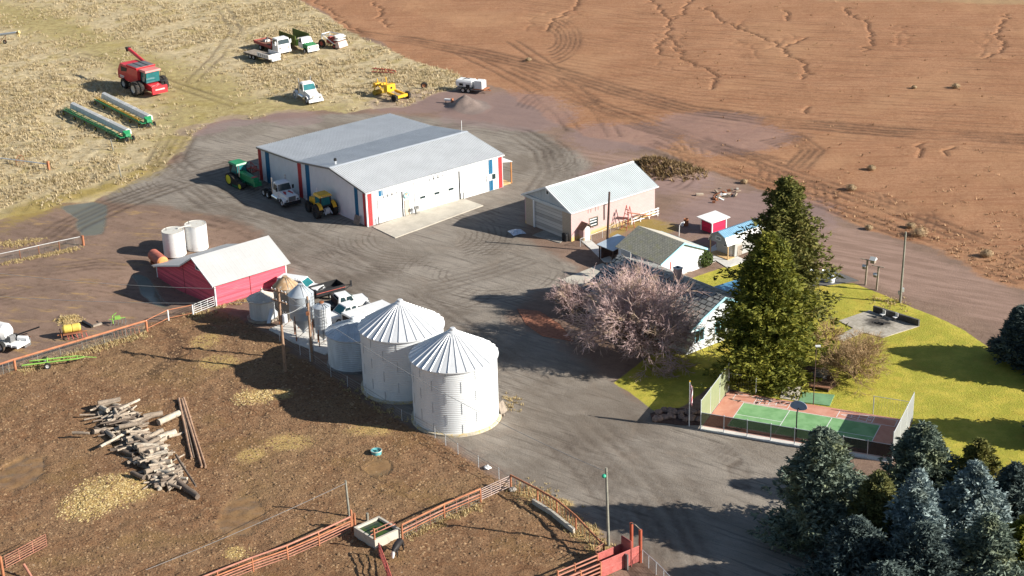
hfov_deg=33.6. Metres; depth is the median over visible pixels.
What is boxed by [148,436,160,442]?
log
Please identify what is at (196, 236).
storage tank
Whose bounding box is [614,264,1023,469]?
lawn
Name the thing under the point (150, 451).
log
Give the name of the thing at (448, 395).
power line
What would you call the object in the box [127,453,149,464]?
log
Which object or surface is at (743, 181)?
tumbleweed
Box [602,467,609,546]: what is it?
lamp pole
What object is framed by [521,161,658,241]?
block garage
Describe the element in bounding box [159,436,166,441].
log
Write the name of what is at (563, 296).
bare tree
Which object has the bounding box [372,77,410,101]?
grader scraper
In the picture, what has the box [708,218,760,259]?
gambrel shed
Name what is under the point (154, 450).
log
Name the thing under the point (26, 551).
pipe gate
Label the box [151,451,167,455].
log
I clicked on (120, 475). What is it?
loose straw
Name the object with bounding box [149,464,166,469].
log
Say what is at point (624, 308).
bare tree
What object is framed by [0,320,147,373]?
pipe fence
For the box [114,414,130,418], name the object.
log
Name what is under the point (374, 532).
water trough
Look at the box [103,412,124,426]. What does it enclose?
log
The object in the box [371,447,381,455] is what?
mineral feeder
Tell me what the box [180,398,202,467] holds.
log
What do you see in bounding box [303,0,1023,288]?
tilled field
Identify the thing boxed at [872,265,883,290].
bird house post
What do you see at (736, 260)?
concrete path
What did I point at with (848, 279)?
asphalt pad
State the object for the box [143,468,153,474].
log
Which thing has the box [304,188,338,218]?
yellow tractor
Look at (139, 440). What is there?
log
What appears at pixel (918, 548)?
spruce tree
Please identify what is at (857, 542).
spruce tree
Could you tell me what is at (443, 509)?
pipe fence
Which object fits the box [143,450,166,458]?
log
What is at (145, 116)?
seed drill
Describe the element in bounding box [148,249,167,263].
fuel drum
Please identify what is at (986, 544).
spruce tree
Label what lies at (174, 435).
log
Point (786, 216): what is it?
spruce tree
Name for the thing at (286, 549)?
pipe fence
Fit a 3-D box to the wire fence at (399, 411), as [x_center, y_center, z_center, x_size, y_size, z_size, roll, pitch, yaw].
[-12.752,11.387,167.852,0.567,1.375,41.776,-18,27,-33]
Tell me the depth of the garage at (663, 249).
198.19 m
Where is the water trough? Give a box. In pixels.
[354,516,400,548]
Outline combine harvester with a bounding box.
[118,47,168,96]
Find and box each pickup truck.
[315,291,369,310]
[331,300,369,322]
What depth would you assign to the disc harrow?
236.53 m
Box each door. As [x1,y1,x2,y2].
[377,190,401,222]
[404,199,409,214]
[414,170,458,210]
[533,200,561,236]
[728,245,732,255]
[737,245,741,255]
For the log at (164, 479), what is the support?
on the log
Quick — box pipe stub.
[23,563,31,575]
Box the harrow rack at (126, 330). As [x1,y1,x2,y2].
[113,326,140,337]
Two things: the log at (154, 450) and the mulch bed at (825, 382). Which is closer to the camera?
the log at (154, 450)
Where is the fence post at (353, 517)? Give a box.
[350,509,355,529]
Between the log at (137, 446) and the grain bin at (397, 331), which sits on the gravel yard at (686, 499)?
the grain bin at (397, 331)
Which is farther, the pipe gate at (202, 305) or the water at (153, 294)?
the water at (153, 294)
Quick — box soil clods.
[0,310,596,575]
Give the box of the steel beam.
[82,320,92,327]
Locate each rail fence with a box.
[146,305,193,327]
[631,207,658,224]
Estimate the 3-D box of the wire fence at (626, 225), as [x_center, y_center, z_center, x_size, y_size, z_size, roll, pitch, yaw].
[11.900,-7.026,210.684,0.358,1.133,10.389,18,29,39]
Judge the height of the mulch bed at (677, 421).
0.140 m
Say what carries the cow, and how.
on the pasture
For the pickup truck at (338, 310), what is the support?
on the gravel yard at (686, 499)
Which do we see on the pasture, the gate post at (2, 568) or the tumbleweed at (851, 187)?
the gate post at (2, 568)
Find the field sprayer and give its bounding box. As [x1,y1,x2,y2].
[57,323,87,339]
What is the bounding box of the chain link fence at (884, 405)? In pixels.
[873,396,908,416]
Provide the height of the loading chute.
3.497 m
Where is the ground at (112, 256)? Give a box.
[0,0,1023,575]
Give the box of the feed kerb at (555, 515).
[532,499,574,532]
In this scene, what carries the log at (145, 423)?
on the log
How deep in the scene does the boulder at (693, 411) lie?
164.62 m
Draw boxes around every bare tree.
[544,273,594,318]
[558,254,726,381]
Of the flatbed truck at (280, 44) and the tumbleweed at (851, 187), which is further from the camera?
the flatbed truck at (280, 44)
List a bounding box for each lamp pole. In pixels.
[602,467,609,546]
[813,345,820,404]
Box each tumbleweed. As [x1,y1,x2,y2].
[740,179,747,183]
[846,184,856,190]
[864,224,873,230]
[867,164,875,170]
[905,222,915,228]
[909,226,928,237]
[951,83,960,88]
[980,248,993,257]
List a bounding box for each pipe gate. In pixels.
[4,534,46,567]
[194,297,214,312]
[481,476,509,498]
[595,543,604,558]
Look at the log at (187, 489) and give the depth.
153.03 m
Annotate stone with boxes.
[508,487,516,491]
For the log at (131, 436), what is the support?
on the log
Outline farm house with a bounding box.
[582,255,741,354]
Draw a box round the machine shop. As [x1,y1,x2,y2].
[256,113,511,226]
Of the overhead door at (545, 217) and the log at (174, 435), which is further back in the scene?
the overhead door at (545, 217)
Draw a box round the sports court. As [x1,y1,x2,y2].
[705,391,911,458]
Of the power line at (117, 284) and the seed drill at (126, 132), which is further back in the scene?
the seed drill at (126, 132)
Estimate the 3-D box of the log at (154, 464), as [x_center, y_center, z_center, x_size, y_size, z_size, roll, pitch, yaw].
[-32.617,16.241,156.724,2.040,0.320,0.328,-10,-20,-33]
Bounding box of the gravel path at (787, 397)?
[780,384,801,400]
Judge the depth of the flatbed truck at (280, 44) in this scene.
296.66 m
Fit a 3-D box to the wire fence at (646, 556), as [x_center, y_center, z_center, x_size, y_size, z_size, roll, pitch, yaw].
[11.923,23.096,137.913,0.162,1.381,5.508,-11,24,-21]
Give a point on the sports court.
(727, 406)
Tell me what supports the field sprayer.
on the ground at (112, 256)
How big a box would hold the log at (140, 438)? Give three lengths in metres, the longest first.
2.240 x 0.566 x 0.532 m
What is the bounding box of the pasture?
[0,310,614,575]
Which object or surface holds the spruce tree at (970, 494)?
on the ground at (112, 256)
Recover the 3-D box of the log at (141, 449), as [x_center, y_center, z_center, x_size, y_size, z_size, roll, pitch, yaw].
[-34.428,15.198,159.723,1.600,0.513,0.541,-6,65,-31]
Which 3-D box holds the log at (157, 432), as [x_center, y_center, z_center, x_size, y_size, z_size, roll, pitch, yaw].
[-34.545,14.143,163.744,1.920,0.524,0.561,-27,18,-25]
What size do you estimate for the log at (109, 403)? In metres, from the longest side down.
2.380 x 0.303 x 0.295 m
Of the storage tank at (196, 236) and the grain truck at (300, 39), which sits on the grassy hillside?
the grain truck at (300, 39)
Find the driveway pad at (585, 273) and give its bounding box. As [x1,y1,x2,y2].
[560,263,605,286]
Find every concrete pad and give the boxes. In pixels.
[269,320,327,354]
[532,230,562,242]
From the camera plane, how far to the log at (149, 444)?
160.28 m
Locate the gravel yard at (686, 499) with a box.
[106,113,847,575]
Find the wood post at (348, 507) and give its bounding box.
[345,480,349,516]
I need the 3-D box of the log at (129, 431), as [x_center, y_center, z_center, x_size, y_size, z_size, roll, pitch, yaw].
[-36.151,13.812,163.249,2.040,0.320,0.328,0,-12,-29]
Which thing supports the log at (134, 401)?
on the log
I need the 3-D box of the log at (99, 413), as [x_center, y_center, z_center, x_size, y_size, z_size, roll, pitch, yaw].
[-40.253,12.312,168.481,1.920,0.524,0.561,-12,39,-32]
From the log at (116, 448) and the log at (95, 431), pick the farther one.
the log at (95, 431)
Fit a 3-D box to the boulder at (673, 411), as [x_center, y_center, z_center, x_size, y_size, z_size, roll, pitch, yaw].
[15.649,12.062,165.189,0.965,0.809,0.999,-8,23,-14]
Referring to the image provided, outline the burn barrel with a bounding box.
[681,218,688,225]
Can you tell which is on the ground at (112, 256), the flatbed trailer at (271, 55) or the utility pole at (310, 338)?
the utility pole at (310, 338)
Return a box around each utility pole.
[271,287,287,371]
[305,296,314,361]
[606,192,609,238]
[898,232,906,302]
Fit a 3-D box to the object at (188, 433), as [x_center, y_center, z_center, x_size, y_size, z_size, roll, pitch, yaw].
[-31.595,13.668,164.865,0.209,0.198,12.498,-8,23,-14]
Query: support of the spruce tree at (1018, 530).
on the ground at (112, 256)
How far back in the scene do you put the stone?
151.76 m
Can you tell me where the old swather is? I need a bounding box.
[318,31,347,48]
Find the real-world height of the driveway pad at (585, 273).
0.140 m
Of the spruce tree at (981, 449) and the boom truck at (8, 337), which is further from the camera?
the boom truck at (8, 337)
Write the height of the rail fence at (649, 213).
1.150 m
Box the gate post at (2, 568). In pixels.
[0,556,4,575]
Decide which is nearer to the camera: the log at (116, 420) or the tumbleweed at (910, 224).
the log at (116, 420)
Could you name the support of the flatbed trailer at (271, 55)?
on the grassy hillside
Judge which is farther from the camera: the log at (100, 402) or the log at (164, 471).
the log at (100, 402)
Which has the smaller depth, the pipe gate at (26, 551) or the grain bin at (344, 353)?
the pipe gate at (26, 551)
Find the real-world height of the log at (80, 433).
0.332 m
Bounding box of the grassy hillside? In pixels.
[0,0,460,218]
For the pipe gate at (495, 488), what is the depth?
151.17 m
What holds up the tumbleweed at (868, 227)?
on the tilled field
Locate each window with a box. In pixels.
[141,72,145,82]
[486,174,491,181]
[491,173,495,179]
[589,216,597,227]
[695,329,703,342]
[715,321,725,333]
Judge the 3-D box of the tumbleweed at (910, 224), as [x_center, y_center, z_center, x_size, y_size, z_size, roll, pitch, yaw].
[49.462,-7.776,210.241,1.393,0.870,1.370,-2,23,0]
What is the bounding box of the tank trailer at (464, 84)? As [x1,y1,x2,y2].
[456,77,490,92]
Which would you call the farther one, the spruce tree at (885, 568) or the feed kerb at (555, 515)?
the feed kerb at (555, 515)
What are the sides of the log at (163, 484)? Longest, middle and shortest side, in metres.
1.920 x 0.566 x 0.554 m
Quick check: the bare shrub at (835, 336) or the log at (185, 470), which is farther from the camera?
the bare shrub at (835, 336)
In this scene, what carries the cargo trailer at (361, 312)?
on the gravel yard at (686, 499)
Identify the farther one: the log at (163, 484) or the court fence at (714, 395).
the court fence at (714, 395)
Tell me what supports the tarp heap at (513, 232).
on the gravel yard at (686, 499)
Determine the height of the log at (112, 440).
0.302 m
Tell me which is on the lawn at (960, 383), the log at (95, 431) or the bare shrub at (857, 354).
the bare shrub at (857, 354)
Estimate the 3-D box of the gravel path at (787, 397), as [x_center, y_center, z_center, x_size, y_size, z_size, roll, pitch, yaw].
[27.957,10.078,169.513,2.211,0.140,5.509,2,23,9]
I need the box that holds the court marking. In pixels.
[732,394,897,440]
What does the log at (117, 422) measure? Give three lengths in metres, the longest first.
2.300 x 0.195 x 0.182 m
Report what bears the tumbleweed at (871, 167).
on the tilled field
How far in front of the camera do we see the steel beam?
188.98 m
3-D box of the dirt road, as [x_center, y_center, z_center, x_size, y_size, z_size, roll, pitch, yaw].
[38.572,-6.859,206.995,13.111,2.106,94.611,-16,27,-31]
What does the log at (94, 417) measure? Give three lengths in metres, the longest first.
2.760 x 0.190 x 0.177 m
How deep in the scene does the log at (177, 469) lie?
155.38 m
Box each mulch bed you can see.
[517,309,572,340]
[650,408,699,424]
[799,366,836,390]
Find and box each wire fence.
[279,332,509,482]
[580,217,632,246]
[642,550,668,575]
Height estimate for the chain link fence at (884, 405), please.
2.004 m
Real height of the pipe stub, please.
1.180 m
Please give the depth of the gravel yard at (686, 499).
179.92 m
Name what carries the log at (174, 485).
on the log
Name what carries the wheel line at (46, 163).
on the grassy hillside
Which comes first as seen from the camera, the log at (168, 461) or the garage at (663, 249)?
the log at (168, 461)
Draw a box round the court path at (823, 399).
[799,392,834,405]
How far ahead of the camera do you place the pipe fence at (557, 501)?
147.43 m
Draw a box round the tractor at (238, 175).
[225,159,261,189]
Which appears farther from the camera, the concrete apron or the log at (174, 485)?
the concrete apron
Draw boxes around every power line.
[0,273,219,288]
[1,296,277,302]
[146,483,344,569]
[285,294,607,472]
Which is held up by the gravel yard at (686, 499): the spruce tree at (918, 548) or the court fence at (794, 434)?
the court fence at (794, 434)
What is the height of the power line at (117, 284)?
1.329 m
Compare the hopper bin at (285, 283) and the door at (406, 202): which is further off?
the door at (406, 202)
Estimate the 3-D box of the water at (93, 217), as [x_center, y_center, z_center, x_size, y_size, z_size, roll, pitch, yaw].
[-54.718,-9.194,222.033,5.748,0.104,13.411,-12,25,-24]
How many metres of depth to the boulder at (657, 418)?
163.61 m
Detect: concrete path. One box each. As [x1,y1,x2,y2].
[579,239,611,262]
[707,244,715,262]
[709,247,744,267]
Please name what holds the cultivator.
on the ground at (112, 256)
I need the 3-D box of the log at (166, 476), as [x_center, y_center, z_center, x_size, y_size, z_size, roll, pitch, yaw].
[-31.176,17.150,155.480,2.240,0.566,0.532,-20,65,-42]
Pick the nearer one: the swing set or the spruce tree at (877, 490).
the spruce tree at (877, 490)
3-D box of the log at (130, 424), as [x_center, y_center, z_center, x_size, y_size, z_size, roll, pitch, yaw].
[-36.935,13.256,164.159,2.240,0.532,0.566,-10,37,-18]
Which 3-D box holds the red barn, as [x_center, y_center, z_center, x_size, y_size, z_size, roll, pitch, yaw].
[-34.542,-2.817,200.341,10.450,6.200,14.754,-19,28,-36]
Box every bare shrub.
[806,317,847,344]
[812,327,892,397]
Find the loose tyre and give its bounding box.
[421,82,426,87]
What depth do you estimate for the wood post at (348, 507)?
148.07 m
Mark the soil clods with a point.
(271, 498)
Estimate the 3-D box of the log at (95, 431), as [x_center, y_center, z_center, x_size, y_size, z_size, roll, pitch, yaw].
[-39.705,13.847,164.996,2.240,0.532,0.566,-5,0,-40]
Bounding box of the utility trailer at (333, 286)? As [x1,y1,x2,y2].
[308,279,351,298]
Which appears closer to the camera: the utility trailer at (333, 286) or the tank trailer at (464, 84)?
the utility trailer at (333, 286)
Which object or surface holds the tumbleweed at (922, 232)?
on the tilled field
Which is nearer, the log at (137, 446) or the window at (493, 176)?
the log at (137, 446)
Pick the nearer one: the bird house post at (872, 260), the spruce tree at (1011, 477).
the spruce tree at (1011, 477)
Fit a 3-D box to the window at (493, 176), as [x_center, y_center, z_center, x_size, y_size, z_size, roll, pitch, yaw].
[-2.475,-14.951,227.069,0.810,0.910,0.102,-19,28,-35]
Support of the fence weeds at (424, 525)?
on the gravel yard at (686, 499)
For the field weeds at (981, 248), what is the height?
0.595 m
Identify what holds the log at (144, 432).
on the log
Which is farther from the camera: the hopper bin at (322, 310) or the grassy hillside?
the grassy hillside
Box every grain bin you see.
[247,288,278,323]
[325,316,362,374]
[358,298,444,404]
[409,327,501,436]
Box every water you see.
[63,202,108,234]
[133,274,169,306]
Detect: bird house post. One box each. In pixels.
[860,256,876,285]
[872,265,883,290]
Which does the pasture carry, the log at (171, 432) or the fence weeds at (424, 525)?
the log at (171, 432)
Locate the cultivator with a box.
[109,313,125,325]
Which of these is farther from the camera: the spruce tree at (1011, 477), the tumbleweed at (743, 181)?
the tumbleweed at (743, 181)
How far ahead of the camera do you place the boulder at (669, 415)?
163.98 m
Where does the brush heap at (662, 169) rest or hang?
on the ground at (112, 256)
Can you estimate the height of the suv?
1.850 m
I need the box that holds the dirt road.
[583,150,1023,328]
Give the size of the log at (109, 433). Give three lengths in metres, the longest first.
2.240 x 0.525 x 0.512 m
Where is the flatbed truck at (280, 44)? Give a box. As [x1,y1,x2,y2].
[253,35,291,52]
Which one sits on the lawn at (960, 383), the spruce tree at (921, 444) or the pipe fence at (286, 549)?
the spruce tree at (921, 444)
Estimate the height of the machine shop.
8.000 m
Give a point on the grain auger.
(10, 33)
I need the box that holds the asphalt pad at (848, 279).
[813,271,858,285]
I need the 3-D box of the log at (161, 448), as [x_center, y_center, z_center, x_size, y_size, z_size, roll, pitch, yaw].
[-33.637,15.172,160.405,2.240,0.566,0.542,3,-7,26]
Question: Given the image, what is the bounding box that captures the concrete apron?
[373,198,482,237]
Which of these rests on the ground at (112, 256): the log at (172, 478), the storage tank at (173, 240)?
the storage tank at (173, 240)
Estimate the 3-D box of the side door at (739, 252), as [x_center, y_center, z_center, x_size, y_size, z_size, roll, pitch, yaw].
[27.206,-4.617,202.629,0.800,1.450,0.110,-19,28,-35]
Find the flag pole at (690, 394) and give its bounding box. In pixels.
[689,381,692,425]
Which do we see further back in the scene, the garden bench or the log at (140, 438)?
the garden bench
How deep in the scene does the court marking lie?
163.74 m
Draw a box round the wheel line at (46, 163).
[0,155,49,169]
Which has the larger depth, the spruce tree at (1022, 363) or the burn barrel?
the burn barrel
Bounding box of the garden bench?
[810,384,829,391]
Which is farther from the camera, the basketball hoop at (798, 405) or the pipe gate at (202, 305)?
the pipe gate at (202, 305)
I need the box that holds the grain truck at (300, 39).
[279,28,318,53]
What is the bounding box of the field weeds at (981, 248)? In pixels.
[652,0,1023,282]
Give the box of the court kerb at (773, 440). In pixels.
[700,426,888,462]
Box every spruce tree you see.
[702,231,834,400]
[713,175,849,339]
[745,424,868,575]
[782,514,889,575]
[838,469,897,550]
[852,559,912,575]
[873,520,973,575]
[878,419,963,504]
[879,467,957,547]
[936,457,1014,545]
[946,436,1002,484]
[948,511,1023,575]
[985,304,1023,371]
[992,459,1023,520]
[1006,514,1023,568]
[1016,362,1023,374]
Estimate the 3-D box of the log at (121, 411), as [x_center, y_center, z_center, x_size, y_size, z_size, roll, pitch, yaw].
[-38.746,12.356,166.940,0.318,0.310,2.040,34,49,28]
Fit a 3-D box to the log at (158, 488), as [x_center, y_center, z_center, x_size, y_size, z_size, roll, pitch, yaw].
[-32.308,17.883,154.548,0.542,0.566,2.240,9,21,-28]
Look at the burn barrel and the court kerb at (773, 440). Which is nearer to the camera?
the court kerb at (773, 440)
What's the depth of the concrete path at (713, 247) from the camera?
205.40 m
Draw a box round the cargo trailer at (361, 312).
[342,300,389,319]
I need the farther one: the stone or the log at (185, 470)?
the log at (185, 470)
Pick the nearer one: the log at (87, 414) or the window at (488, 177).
the log at (87, 414)
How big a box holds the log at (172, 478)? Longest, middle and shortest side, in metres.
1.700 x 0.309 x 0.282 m
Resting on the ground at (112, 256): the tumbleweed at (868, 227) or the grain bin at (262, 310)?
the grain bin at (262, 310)
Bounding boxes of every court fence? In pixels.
[700,364,728,428]
[701,411,892,461]
[892,392,914,457]
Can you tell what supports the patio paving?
on the lawn at (960, 383)
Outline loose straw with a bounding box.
[55,314,290,558]
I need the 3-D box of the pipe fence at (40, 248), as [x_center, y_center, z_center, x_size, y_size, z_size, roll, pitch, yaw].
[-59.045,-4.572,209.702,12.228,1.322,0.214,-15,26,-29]
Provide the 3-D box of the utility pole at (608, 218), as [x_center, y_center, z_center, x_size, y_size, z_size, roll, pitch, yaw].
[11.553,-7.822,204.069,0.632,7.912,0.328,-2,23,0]
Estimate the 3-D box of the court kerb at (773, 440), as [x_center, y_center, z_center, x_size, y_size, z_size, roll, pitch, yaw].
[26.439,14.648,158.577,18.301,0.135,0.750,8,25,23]
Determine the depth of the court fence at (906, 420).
158.36 m
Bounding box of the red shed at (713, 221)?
[697,210,729,233]
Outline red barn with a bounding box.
[151,235,290,305]
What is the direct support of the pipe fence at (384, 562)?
on the pasture
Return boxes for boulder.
[652,414,662,422]
[654,409,662,413]
[667,412,672,418]
[668,408,676,414]
[686,408,696,414]
[687,414,696,420]
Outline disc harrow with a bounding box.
[247,161,258,172]
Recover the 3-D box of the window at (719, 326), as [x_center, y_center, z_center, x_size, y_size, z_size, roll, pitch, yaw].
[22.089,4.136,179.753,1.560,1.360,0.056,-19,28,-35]
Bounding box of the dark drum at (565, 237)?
[564,233,567,241]
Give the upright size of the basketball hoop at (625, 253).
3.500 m
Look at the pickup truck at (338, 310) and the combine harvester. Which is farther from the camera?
the combine harvester
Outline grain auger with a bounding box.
[0,31,20,43]
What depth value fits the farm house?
181.46 m
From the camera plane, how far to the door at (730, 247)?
202.45 m
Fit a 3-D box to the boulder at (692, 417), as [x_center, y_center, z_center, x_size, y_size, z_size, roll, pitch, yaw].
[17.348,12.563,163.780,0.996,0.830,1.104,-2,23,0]
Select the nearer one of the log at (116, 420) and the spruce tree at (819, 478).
the spruce tree at (819, 478)
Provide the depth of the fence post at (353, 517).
146.16 m
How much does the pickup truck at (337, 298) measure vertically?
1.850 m
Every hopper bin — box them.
[272,275,298,327]
[288,283,314,340]
[313,301,331,346]
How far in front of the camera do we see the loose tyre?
273.84 m
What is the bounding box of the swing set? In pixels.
[621,205,650,230]
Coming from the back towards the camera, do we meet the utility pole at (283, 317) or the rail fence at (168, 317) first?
the rail fence at (168, 317)
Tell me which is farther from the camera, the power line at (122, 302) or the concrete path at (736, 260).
the concrete path at (736, 260)
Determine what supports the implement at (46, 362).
on the pasture
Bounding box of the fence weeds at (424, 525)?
[0,237,910,550]
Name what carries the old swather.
on the grassy hillside
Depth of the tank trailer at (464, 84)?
271.21 m
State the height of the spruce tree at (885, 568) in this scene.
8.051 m
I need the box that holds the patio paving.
[837,310,918,339]
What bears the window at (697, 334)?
in the farm house
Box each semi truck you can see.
[262,174,300,206]
[293,76,323,103]
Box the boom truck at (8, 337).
[0,322,39,351]
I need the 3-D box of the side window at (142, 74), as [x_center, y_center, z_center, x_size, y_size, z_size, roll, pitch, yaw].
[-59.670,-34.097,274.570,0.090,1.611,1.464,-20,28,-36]
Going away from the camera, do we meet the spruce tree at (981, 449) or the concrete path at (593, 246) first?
the spruce tree at (981, 449)
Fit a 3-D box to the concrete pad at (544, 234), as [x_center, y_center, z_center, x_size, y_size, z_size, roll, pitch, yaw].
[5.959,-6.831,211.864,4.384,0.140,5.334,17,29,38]
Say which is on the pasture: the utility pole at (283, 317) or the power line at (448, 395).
the utility pole at (283, 317)
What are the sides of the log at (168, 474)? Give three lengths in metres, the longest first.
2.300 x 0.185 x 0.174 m
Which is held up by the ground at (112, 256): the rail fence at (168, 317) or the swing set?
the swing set
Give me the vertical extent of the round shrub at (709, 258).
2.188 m
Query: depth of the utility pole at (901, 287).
187.39 m
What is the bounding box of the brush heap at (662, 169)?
[618,153,708,181]
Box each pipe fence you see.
[0,236,80,261]
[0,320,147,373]
[203,516,351,575]
[378,543,391,575]
[401,488,481,538]
[510,474,604,550]
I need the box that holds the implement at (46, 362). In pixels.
[22,355,96,368]
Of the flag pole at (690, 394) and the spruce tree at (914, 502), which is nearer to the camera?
the spruce tree at (914, 502)
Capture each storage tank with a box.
[161,226,186,257]
[184,220,208,251]
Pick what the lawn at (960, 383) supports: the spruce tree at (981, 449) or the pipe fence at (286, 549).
the spruce tree at (981, 449)
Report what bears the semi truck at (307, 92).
on the grassy hillside
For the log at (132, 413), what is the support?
on the log
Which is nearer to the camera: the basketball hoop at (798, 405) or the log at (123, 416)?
the basketball hoop at (798, 405)
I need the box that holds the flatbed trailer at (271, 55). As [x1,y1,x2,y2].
[243,49,280,61]
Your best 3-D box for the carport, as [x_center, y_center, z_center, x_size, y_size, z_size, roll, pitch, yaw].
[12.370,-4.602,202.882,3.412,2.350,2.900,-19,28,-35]
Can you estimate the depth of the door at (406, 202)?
219.04 m
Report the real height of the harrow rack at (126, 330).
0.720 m
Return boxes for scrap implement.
[371,67,396,73]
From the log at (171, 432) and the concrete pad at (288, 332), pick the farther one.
the concrete pad at (288, 332)
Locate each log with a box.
[72,431,89,434]
[79,414,97,415]
[84,414,105,420]
[92,427,114,433]
[94,427,105,433]
[96,399,119,407]
[97,397,120,404]
[97,411,105,415]
[98,405,109,412]
[99,433,123,447]
[100,417,133,423]
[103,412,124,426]
[105,429,115,437]
[108,403,127,410]
[108,419,130,424]
[109,407,127,418]
[110,398,139,413]
[110,444,132,450]
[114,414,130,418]
[115,412,138,415]
[118,421,142,429]
[119,449,134,456]
[125,422,148,429]
[126,430,146,432]
[126,433,143,439]
[127,436,154,444]
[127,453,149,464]
[129,410,141,417]
[129,431,149,434]
[130,471,145,479]
[134,434,147,442]
[134,443,158,447]
[135,442,148,448]
[138,446,154,452]
[139,455,160,463]
[140,447,157,453]
[142,411,162,418]
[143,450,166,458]
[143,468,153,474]
[147,444,167,453]
[148,428,163,436]
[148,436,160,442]
[148,461,164,466]
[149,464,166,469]
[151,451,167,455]
[151,459,165,469]
[151,459,172,464]
[153,463,173,472]
[153,475,161,490]
[155,446,167,450]
[155,469,173,473]
[156,410,180,424]
[156,429,176,438]
[156,473,178,475]
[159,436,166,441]
[159,467,180,478]
[159,480,181,488]
[160,476,178,481]
[160,480,175,486]
[161,469,183,478]
[166,472,178,484]
[168,432,184,437]
[173,477,199,499]
[175,454,196,486]
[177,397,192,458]
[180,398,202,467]
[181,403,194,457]
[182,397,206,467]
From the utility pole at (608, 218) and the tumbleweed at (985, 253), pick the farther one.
the utility pole at (608, 218)
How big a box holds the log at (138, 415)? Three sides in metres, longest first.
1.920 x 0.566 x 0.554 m
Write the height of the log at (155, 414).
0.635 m
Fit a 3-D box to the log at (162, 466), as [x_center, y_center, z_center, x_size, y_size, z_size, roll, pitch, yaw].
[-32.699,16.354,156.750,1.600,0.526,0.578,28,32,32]
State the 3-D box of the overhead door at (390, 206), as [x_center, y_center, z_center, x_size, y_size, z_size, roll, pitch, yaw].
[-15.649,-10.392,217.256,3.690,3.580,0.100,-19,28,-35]
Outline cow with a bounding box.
[391,538,403,558]
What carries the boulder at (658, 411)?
on the mulch bed at (677, 421)
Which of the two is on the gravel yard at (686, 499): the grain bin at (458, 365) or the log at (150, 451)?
the grain bin at (458, 365)
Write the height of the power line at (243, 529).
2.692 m
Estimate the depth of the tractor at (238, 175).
231.27 m
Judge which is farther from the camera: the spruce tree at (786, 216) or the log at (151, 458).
the spruce tree at (786, 216)
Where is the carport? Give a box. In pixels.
[597,234,624,259]
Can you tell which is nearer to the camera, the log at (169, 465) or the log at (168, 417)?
the log at (169, 465)
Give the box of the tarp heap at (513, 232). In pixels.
[508,229,525,235]
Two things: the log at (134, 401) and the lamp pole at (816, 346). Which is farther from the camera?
the log at (134, 401)
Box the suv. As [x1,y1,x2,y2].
[276,273,325,291]
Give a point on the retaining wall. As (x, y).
(902, 317)
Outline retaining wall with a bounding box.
[873,305,919,325]
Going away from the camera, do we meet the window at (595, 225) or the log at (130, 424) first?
the log at (130, 424)
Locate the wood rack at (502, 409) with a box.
[499,400,507,415]
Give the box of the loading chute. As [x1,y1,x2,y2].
[557,522,641,575]
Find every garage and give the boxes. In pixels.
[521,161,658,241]
[615,226,707,273]
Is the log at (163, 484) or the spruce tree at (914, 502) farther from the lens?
the log at (163, 484)
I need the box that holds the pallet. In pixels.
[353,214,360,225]
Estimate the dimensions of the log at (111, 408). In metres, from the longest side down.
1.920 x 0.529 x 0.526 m
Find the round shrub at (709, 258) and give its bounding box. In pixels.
[698,249,713,267]
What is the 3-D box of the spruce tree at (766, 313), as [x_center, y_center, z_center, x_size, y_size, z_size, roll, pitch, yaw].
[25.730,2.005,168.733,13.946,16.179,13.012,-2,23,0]
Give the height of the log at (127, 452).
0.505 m
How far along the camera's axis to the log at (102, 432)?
164.44 m
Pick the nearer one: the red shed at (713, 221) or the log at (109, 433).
the log at (109, 433)
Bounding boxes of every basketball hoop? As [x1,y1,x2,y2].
[621,248,630,257]
[790,401,806,427]
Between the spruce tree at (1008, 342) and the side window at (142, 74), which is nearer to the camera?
the spruce tree at (1008, 342)
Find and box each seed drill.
[62,102,134,141]
[94,92,155,127]
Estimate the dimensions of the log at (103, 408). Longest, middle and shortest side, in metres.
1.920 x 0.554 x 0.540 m
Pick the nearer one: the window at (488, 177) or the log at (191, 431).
the log at (191, 431)
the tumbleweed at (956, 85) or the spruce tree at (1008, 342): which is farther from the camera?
the tumbleweed at (956, 85)
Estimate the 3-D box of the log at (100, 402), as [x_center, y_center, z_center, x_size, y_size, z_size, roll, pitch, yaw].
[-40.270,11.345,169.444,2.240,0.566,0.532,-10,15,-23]
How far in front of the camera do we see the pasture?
155.10 m

